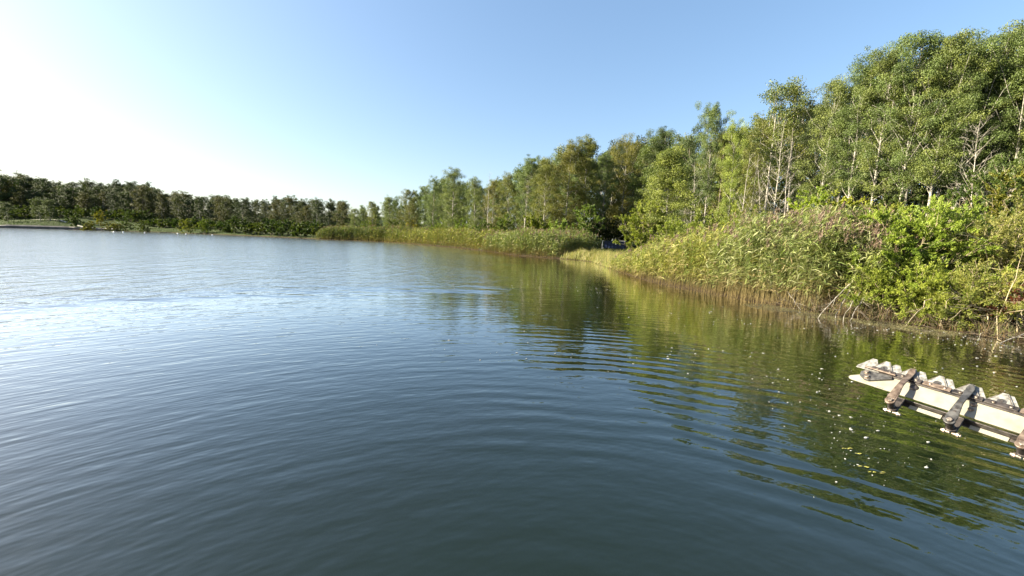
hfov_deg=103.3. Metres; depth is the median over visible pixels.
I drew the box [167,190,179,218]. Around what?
broadleaf tree
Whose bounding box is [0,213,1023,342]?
ground
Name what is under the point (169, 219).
shore bush
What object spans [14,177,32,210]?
slim tree
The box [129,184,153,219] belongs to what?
broadleaf tree
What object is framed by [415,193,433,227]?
broadleaf tree
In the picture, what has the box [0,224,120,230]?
stone edging
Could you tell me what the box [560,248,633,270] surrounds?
bank grass
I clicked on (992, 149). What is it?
aspen tree
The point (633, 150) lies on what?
leafy tree
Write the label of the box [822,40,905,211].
aspen tree
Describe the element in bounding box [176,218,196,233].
shore bush
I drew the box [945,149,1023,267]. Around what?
shade shrub
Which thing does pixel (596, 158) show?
leafy tree
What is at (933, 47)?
aspen tree
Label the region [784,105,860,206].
aspen tree
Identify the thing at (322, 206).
broadleaf tree
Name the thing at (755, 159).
leafy tree
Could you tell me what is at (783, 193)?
slim tree
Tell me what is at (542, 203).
broadleaf tree
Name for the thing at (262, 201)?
broadleaf tree
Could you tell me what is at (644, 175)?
broadleaf tree
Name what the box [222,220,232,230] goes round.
shore bush
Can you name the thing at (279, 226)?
shore bush
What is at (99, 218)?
golden tree
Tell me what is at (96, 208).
shore bush
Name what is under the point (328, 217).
slim tree
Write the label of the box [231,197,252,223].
broadleaf tree
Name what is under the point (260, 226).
shore bush
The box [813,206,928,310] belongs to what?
reed bed
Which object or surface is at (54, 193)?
slim tree
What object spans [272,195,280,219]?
slim tree
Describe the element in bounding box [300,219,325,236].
shore bush
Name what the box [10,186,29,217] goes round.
broadleaf tree
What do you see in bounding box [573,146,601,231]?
slim tree
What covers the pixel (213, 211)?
broadleaf tree
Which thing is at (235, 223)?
shore bush
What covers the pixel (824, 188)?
slim tree
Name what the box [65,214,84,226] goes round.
shore bush
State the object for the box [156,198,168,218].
slim tree
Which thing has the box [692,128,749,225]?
broadleaf tree
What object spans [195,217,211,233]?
shore bush
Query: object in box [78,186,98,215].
broadleaf tree
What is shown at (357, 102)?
sky
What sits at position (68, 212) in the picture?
shore bush
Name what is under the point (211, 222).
shore bush
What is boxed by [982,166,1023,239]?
shade shrub
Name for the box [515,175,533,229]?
leafy tree
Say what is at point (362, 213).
leafy tree
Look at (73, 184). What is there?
broadleaf tree
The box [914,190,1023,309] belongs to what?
willow shrub
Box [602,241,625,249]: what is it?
dumpster
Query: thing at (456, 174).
leafy tree
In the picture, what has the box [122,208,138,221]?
shore bush
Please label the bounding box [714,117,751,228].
leafy tree
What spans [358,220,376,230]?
bank shrub
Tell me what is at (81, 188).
broadleaf tree
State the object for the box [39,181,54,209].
slim tree
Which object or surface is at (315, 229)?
shore bush
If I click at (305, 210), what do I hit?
broadleaf tree
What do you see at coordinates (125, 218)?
shore bush
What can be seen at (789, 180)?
dead tree
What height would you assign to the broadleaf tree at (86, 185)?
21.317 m
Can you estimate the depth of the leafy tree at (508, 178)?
73.11 m
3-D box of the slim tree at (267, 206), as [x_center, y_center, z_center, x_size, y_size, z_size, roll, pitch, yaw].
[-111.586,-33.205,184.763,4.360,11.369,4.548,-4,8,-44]
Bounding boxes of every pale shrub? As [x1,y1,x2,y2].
[613,198,669,250]
[646,216,695,245]
[677,207,729,235]
[713,200,771,232]
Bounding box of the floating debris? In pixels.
[738,303,967,335]
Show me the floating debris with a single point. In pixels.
(882, 325)
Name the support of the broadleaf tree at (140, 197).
on the ground at (217, 231)
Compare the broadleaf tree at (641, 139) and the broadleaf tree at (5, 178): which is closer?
the broadleaf tree at (641, 139)
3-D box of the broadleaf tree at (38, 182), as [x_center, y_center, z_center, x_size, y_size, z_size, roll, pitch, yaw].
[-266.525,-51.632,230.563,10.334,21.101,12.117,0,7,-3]
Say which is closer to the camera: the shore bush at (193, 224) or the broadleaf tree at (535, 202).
the broadleaf tree at (535, 202)
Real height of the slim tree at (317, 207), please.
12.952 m
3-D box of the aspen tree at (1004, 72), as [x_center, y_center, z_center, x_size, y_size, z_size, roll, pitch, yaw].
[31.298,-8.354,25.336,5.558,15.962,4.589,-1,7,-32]
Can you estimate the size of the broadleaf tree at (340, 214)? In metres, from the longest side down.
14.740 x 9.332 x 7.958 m
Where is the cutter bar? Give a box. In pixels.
[849,359,1023,459]
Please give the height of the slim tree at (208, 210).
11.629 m
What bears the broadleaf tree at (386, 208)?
on the ground at (217, 231)
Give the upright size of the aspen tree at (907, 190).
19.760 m
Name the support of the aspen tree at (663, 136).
on the ground at (217, 231)
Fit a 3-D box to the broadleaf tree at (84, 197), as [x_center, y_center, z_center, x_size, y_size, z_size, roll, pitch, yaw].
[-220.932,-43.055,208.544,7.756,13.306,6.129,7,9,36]
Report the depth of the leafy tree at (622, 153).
96.60 m
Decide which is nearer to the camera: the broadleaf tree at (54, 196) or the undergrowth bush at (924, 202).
the undergrowth bush at (924, 202)
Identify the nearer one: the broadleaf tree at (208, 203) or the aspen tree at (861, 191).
the aspen tree at (861, 191)
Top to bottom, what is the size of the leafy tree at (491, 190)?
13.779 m
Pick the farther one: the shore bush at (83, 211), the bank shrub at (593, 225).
the shore bush at (83, 211)
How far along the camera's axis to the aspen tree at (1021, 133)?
24.93 m
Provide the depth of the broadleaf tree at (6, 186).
211.19 m
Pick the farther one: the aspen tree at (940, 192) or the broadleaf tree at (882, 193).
the broadleaf tree at (882, 193)
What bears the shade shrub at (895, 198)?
on the ground at (217, 231)
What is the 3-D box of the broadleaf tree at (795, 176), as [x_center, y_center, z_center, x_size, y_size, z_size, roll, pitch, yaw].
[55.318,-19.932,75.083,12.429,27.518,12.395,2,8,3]
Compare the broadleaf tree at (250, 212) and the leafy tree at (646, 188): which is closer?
the leafy tree at (646, 188)
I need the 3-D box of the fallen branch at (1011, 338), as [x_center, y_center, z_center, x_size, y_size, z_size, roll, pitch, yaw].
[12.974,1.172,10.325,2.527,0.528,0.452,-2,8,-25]
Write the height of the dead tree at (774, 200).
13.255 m
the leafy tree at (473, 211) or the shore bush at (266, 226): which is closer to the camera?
the leafy tree at (473, 211)
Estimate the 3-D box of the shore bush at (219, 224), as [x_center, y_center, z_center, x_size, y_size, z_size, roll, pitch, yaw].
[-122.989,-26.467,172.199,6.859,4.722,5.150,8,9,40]
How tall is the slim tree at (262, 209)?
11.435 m
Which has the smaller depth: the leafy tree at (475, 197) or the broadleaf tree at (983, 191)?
the broadleaf tree at (983, 191)
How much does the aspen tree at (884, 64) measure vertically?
16.650 m
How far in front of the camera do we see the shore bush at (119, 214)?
202.55 m
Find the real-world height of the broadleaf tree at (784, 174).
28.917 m
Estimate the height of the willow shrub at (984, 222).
3.853 m
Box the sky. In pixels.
[0,0,1023,240]
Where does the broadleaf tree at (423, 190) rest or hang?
on the ground at (217, 231)
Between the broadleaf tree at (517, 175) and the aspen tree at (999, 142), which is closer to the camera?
the aspen tree at (999, 142)
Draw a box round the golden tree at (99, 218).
[88,209,113,230]
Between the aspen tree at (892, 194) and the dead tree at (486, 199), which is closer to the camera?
the aspen tree at (892, 194)
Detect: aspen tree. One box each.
[513,154,542,225]
[566,133,606,227]
[592,149,621,246]
[642,126,682,233]
[693,101,735,223]
[745,76,809,217]
[764,75,831,219]
[782,100,827,206]
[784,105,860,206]
[810,94,864,204]
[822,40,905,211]
[829,76,904,204]
[847,45,923,211]
[859,29,967,198]
[864,68,931,204]
[877,57,951,205]
[887,26,1011,216]
[923,70,980,203]
[925,28,1022,207]
[927,73,993,257]
[936,18,1023,214]
[964,106,1012,193]
[970,25,1023,196]
[981,63,1023,194]
[990,45,1023,174]
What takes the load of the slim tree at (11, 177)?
on the ground at (217, 231)
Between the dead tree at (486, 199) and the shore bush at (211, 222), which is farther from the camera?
the shore bush at (211, 222)
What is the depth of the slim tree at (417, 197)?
144.61 m
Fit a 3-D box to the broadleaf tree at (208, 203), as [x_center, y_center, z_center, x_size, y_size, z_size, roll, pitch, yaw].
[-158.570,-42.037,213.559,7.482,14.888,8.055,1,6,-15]
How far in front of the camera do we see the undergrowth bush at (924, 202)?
43.03 m
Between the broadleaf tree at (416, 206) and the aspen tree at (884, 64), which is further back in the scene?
the broadleaf tree at (416, 206)
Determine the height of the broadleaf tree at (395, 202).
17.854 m
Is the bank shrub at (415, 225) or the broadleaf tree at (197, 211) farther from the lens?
the broadleaf tree at (197, 211)
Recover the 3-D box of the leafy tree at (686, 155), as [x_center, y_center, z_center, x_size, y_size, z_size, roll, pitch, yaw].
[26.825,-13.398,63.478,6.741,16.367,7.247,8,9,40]
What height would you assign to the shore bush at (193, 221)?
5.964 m
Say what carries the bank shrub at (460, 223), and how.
on the ground at (217, 231)
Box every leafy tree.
[358,209,366,225]
[365,201,378,226]
[422,175,442,229]
[437,166,469,228]
[441,188,464,228]
[459,176,488,230]
[468,202,480,225]
[482,178,506,228]
[490,171,522,228]
[493,186,509,219]
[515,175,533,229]
[522,156,566,228]
[541,153,565,225]
[543,139,594,230]
[590,153,616,243]
[596,132,651,240]
[596,160,628,234]
[606,144,635,225]
[619,162,647,245]
[642,160,676,236]
[662,150,704,221]
[670,136,707,214]
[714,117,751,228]
[730,121,784,219]
[734,112,787,216]
[735,118,788,208]
[790,72,860,213]
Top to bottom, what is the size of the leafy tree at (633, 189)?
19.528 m
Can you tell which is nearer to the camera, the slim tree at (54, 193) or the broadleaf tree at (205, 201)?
the broadleaf tree at (205, 201)
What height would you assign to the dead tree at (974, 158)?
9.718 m
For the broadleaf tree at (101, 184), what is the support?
on the ground at (217, 231)
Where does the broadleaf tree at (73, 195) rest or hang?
on the ground at (217, 231)
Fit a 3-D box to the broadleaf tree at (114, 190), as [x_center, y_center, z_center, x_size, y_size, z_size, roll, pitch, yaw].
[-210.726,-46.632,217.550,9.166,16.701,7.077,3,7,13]
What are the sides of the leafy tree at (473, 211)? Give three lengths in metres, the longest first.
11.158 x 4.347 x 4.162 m
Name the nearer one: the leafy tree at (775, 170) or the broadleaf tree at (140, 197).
the leafy tree at (775, 170)
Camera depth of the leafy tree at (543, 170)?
63.98 m
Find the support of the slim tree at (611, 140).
on the ground at (217, 231)
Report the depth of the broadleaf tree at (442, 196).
125.43 m
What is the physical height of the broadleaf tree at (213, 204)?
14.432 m
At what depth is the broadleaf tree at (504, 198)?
88.36 m
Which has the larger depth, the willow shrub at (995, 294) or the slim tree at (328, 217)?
the slim tree at (328, 217)
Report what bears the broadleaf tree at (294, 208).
on the ground at (217, 231)
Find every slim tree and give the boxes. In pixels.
[0,201,17,221]
[6,175,29,216]
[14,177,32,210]
[20,190,32,216]
[26,196,48,220]
[32,183,46,208]
[36,197,58,220]
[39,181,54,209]
[49,188,64,216]
[51,180,62,192]
[56,185,71,208]
[88,194,99,212]
[97,191,107,210]
[100,188,115,210]
[105,192,118,218]
[107,179,122,201]
[120,181,140,219]
[139,184,151,213]
[143,191,157,218]
[154,192,168,219]
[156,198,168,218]
[164,203,174,221]
[169,195,185,218]
[191,196,206,220]
[204,203,214,220]
[251,199,262,224]
[258,203,268,223]
[263,203,271,223]
[265,201,279,226]
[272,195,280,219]
[273,199,285,222]
[280,201,292,223]
[308,197,323,223]
[309,203,323,224]
[323,200,337,227]
[325,212,332,225]
[383,201,396,222]
[397,200,410,226]
[408,190,424,226]
[455,180,469,222]
[468,185,486,218]
[485,179,505,227]
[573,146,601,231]
[595,139,628,238]
[614,142,648,223]
[750,115,792,211]
[771,101,824,219]
[813,105,878,208]
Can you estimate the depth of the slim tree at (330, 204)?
170.32 m
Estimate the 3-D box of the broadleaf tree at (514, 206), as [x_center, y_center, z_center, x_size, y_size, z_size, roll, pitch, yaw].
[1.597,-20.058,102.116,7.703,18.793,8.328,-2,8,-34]
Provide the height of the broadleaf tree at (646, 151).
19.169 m
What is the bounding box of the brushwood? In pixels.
[757,284,1023,343]
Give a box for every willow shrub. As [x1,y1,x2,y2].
[831,250,932,313]
[833,194,1021,302]
[859,201,921,259]
[870,256,980,318]
[894,269,1008,330]
[906,252,1023,341]
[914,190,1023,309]
[935,205,1018,276]
[990,236,1023,310]
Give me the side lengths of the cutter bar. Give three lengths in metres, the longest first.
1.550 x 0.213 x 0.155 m
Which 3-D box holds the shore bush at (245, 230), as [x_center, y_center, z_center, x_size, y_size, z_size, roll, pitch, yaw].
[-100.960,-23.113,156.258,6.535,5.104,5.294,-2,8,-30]
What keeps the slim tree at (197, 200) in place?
on the ground at (217, 231)
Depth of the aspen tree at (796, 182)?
51.94 m
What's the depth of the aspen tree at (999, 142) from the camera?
37.06 m
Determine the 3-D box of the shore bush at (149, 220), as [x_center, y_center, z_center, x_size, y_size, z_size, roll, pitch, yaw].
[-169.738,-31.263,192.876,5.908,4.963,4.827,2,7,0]
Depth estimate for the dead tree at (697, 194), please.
42.05 m
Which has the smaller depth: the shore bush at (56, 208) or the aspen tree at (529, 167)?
the aspen tree at (529, 167)
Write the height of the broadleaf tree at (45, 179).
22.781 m
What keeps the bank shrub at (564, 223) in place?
on the ground at (217, 231)
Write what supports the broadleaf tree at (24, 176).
on the ground at (217, 231)
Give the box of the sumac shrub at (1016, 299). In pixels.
[970,282,1023,332]
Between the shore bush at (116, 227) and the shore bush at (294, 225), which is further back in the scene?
the shore bush at (116, 227)
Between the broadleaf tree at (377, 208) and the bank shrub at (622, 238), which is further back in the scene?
the broadleaf tree at (377, 208)
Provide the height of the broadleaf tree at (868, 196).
25.570 m
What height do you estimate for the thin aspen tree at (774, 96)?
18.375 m
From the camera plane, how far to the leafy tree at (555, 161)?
82.41 m
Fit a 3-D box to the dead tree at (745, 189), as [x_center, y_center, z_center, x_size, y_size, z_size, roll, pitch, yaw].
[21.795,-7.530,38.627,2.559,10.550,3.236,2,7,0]
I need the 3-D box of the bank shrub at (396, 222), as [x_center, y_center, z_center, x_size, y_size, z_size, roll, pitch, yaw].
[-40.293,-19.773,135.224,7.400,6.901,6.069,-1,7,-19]
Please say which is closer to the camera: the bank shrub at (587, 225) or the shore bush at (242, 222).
the bank shrub at (587, 225)
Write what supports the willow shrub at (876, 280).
on the ground at (217, 231)
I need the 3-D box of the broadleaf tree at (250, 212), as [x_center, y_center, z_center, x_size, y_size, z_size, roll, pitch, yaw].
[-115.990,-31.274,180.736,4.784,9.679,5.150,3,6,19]
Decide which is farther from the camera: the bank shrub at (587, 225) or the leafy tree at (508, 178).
the leafy tree at (508, 178)
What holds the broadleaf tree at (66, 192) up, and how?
on the ground at (217, 231)
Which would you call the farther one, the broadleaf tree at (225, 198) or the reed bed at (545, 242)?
the broadleaf tree at (225, 198)
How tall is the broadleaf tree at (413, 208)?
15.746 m
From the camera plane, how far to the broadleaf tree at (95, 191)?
214.56 m
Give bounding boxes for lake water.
[0,228,1023,575]
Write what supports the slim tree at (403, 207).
on the ground at (217, 231)
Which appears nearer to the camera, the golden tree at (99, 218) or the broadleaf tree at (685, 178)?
the broadleaf tree at (685, 178)
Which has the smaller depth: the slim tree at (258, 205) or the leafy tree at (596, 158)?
the leafy tree at (596, 158)
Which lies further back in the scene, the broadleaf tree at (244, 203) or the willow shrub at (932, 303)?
the broadleaf tree at (244, 203)
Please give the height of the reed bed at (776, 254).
4.121 m
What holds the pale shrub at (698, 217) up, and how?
on the ground at (217, 231)
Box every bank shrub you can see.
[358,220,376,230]
[383,219,399,226]
[405,218,422,228]
[428,218,449,235]
[454,218,472,229]
[469,217,494,243]
[493,213,520,233]
[516,211,548,231]
[547,218,573,233]
[571,204,604,239]
[588,220,609,245]
[597,214,621,248]
[617,225,638,247]
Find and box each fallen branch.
[818,284,849,317]
[995,333,1023,343]
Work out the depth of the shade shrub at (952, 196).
22.38 m
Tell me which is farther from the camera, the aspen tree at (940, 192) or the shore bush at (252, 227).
the shore bush at (252, 227)
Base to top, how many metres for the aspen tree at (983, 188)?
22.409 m
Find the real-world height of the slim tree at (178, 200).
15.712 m
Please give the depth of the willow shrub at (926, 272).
12.10 m
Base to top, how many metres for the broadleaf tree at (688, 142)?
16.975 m
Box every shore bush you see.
[7,205,21,217]
[14,205,35,219]
[42,208,63,216]
[52,206,66,217]
[58,209,77,217]
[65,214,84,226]
[71,205,89,216]
[73,207,91,216]
[79,222,95,230]
[90,206,102,215]
[104,209,118,218]
[104,222,125,230]
[114,209,123,219]
[114,211,135,230]
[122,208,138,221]
[130,211,145,221]
[135,220,152,231]
[137,209,156,221]
[147,218,158,226]
[155,219,169,226]
[157,221,172,227]
[164,218,178,226]
[170,218,181,227]
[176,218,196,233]
[185,216,200,228]
[191,219,201,227]
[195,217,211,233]
[206,219,216,228]
[209,221,223,229]
[214,220,225,230]
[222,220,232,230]
[222,227,233,232]
[226,216,239,233]
[237,218,249,231]
[240,222,257,233]
[246,222,264,233]
[253,222,272,234]
[263,218,275,235]
[269,220,287,235]
[276,219,293,235]
[276,219,294,233]
[288,222,300,234]
[290,224,307,237]
[296,222,313,236]
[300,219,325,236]
[306,223,322,235]
[310,223,327,235]
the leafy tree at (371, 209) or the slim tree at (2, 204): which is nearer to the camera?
the leafy tree at (371, 209)
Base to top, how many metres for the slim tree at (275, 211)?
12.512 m
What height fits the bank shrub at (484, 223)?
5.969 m
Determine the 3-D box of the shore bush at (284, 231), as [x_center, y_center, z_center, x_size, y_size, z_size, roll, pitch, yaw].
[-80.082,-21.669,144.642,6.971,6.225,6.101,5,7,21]
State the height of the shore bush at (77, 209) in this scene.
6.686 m
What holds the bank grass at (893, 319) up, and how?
on the ground at (217, 231)
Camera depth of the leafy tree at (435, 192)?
101.56 m
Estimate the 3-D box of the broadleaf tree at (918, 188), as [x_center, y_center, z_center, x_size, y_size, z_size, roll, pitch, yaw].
[59.740,-17.700,54.803,11.621,28.329,15.214,8,9,42]
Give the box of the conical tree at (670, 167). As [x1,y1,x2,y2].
[623,144,705,247]
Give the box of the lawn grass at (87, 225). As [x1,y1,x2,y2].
[0,216,279,233]
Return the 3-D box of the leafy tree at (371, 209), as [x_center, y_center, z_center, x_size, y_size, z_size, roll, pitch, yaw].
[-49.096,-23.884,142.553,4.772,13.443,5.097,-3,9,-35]
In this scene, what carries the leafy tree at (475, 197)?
on the ground at (217, 231)
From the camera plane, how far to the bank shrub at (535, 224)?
60.89 m
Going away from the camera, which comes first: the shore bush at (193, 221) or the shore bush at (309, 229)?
the shore bush at (309, 229)
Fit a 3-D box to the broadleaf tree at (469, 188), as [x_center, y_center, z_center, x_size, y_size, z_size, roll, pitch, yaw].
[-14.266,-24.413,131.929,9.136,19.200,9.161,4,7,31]
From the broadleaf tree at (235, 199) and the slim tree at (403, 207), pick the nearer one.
the slim tree at (403, 207)
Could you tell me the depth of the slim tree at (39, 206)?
187.04 m
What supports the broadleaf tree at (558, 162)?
on the ground at (217, 231)
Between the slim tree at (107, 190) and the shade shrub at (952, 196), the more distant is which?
the slim tree at (107, 190)
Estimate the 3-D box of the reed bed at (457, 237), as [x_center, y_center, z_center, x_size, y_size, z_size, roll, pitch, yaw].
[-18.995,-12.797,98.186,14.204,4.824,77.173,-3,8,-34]
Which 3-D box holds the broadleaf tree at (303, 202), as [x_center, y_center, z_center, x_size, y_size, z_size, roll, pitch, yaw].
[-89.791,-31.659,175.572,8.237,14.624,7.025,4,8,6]
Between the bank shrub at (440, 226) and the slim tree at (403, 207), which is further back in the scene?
the slim tree at (403, 207)
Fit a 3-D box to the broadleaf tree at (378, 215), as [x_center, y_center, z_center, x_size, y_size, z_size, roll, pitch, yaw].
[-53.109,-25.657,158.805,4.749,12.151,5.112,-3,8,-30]
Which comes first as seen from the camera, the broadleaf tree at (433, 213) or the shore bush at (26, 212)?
the broadleaf tree at (433, 213)
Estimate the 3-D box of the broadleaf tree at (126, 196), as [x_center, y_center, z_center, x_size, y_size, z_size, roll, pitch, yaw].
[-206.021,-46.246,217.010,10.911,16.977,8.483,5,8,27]
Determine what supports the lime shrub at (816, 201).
on the ground at (217, 231)
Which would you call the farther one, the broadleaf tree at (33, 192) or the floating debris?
the broadleaf tree at (33, 192)
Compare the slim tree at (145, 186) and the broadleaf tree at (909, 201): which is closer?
the broadleaf tree at (909, 201)
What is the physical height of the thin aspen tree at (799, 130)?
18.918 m
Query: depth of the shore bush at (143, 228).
170.42 m
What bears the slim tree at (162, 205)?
on the ground at (217, 231)
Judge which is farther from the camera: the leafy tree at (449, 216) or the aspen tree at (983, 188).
the leafy tree at (449, 216)
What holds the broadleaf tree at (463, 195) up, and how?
on the ground at (217, 231)
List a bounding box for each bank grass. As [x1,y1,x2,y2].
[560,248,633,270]
[800,295,1023,342]
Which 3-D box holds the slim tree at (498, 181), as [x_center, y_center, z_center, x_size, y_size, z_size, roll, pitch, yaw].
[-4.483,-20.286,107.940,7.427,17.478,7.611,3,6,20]
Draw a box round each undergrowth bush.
[841,195,865,213]
[867,186,894,209]
[911,196,950,214]
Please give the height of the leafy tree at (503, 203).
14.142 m
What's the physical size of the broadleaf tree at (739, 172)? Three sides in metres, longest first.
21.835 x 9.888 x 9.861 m
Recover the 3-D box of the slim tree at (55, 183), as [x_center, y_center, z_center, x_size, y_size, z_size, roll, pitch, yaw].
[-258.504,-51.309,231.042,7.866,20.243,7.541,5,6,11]
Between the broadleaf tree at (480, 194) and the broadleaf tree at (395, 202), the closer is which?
the broadleaf tree at (480, 194)
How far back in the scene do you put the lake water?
4.79 m
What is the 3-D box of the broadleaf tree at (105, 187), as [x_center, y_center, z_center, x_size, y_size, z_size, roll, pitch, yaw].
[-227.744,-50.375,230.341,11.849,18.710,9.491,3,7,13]
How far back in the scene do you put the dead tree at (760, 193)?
35.18 m
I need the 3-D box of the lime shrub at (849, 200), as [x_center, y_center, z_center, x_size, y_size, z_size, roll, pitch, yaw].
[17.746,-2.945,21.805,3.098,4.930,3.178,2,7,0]
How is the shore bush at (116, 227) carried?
on the ground at (217, 231)
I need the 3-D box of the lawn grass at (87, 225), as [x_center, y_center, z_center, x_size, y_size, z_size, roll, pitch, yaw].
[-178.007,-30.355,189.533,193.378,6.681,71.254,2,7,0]
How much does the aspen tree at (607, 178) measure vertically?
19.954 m
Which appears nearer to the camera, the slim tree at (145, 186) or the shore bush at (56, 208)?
the shore bush at (56, 208)
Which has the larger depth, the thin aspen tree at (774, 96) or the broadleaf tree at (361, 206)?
the broadleaf tree at (361, 206)
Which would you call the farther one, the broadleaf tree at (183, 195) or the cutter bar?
the broadleaf tree at (183, 195)
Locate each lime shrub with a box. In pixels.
[784,182,830,222]
[826,188,872,216]
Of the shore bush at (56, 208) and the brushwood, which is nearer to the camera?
the brushwood
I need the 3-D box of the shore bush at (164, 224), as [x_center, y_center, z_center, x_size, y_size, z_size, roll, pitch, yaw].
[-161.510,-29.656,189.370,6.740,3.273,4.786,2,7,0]
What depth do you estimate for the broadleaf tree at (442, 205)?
118.27 m
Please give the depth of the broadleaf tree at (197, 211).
206.70 m
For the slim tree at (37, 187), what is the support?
on the ground at (217, 231)
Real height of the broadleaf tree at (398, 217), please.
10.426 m
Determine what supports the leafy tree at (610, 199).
on the ground at (217, 231)
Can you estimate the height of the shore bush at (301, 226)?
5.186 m
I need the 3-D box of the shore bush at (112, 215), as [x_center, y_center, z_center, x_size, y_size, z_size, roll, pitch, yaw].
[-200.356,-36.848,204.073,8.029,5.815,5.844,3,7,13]
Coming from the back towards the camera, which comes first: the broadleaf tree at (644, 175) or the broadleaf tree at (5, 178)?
the broadleaf tree at (5, 178)
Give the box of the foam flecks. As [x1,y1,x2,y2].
[470,284,1020,485]
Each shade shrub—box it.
[872,183,923,217]
[921,179,991,261]
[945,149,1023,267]
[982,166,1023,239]
[1007,177,1023,239]
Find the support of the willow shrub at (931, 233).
on the ground at (217, 231)
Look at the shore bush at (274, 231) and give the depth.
145.94 m
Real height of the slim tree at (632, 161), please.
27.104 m
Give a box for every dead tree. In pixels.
[475,176,497,222]
[679,172,702,223]
[683,162,706,221]
[729,152,759,213]
[749,165,775,213]
[751,115,797,217]
[776,134,798,213]
[944,113,998,205]
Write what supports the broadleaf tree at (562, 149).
on the ground at (217, 231)
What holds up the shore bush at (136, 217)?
on the ground at (217, 231)
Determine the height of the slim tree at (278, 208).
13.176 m
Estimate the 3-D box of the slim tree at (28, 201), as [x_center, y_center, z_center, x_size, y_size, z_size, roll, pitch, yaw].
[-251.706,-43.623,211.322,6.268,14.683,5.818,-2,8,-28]
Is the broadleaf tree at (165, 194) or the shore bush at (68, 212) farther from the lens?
the broadleaf tree at (165, 194)
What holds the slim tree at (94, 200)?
on the ground at (217, 231)
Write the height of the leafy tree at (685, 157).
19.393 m
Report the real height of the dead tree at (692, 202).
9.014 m
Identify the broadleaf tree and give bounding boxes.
[0,174,19,211]
[0,180,27,215]
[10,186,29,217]
[12,170,26,180]
[13,181,43,209]
[15,173,32,202]
[24,189,50,217]
[31,178,46,206]
[33,175,62,201]
[47,187,63,206]
[56,187,76,210]
[59,181,82,213]
[61,187,85,211]
[72,186,90,205]
[73,191,89,216]
[78,177,98,214]
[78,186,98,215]
[88,186,104,210]
[93,180,109,207]
[101,183,111,214]
[108,186,124,211]
[112,191,132,215]
[116,186,134,210]
[122,180,139,208]
[129,184,146,212]
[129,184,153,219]
[144,189,162,217]
[154,190,170,213]
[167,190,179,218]
[170,190,195,219]
[180,197,197,218]
[189,199,205,219]
[197,196,214,219]
[204,194,215,220]
[206,200,219,219]
[209,195,225,220]
[211,197,227,222]
[215,194,234,220]
[220,197,238,220]
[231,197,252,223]
[232,197,241,218]
[244,208,256,221]
[258,199,271,219]
[278,197,292,219]
[280,195,302,223]
[290,204,304,223]
[295,198,311,224]
[295,204,314,223]
[312,200,326,226]
[329,201,349,226]
[332,201,352,225]
[346,207,361,226]
[358,205,367,225]
[370,209,381,226]
[373,205,382,225]
[380,196,398,228]
[392,196,400,226]
[395,209,403,225]
[397,188,419,226]
[407,204,422,222]
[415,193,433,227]
[417,185,430,227]
[428,199,440,226]
[429,181,450,228]
[434,179,454,220]
[448,187,470,227]
[460,184,475,224]
[469,188,492,228]
[488,183,509,228]
[496,176,509,224]
[507,178,526,228]
[508,168,531,226]
[510,162,539,228]
[517,162,555,227]
[527,167,564,227]
[544,143,578,221]
[554,149,596,234]
[559,151,593,230]
[624,135,648,170]
[625,135,667,235]
[626,143,661,207]
[642,142,685,240]
[662,120,709,228]
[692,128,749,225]
[694,152,735,216]
[700,130,754,220]
[707,125,752,211]
[769,102,808,217]
[780,102,832,213]
[828,70,912,205]
[833,74,926,210]
[870,65,954,212]
[893,81,996,209]
[949,111,1019,214]
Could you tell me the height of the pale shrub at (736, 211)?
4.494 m
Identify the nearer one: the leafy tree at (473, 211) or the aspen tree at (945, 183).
the aspen tree at (945, 183)
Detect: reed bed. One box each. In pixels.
[315,224,424,241]
[367,225,524,250]
[482,226,602,257]
[608,215,783,292]
[696,202,888,312]
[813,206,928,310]
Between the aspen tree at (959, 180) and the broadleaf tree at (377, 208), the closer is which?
the aspen tree at (959, 180)
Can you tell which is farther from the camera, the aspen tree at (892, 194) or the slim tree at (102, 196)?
the slim tree at (102, 196)
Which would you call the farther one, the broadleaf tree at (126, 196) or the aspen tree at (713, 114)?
the broadleaf tree at (126, 196)
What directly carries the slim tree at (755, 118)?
on the ground at (217, 231)
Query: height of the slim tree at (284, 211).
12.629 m
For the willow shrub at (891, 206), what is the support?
on the ground at (217, 231)
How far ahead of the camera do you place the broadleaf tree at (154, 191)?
212.06 m
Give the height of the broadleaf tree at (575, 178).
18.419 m
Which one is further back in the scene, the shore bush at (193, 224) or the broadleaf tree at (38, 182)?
the broadleaf tree at (38, 182)
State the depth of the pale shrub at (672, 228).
30.55 m
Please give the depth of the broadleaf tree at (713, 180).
74.81 m
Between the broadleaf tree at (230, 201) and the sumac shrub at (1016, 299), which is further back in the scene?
the broadleaf tree at (230, 201)
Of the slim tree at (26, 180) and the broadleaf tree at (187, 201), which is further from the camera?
the slim tree at (26, 180)
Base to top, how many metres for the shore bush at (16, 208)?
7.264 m
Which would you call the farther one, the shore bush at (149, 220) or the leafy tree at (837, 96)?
the shore bush at (149, 220)
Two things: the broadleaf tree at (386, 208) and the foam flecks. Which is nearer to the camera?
the foam flecks
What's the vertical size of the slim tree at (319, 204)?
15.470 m
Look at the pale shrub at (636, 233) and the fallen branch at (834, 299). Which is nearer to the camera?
the fallen branch at (834, 299)
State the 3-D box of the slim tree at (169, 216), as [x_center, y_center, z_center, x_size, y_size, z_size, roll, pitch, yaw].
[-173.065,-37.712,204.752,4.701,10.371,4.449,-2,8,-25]
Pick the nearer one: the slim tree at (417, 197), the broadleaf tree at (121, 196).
the slim tree at (417, 197)
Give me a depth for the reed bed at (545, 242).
52.55 m
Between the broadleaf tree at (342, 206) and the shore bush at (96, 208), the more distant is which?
the shore bush at (96, 208)
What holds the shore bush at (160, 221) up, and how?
on the ground at (217, 231)
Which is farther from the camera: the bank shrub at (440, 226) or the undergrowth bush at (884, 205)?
the bank shrub at (440, 226)
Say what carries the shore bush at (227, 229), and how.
on the ground at (217, 231)

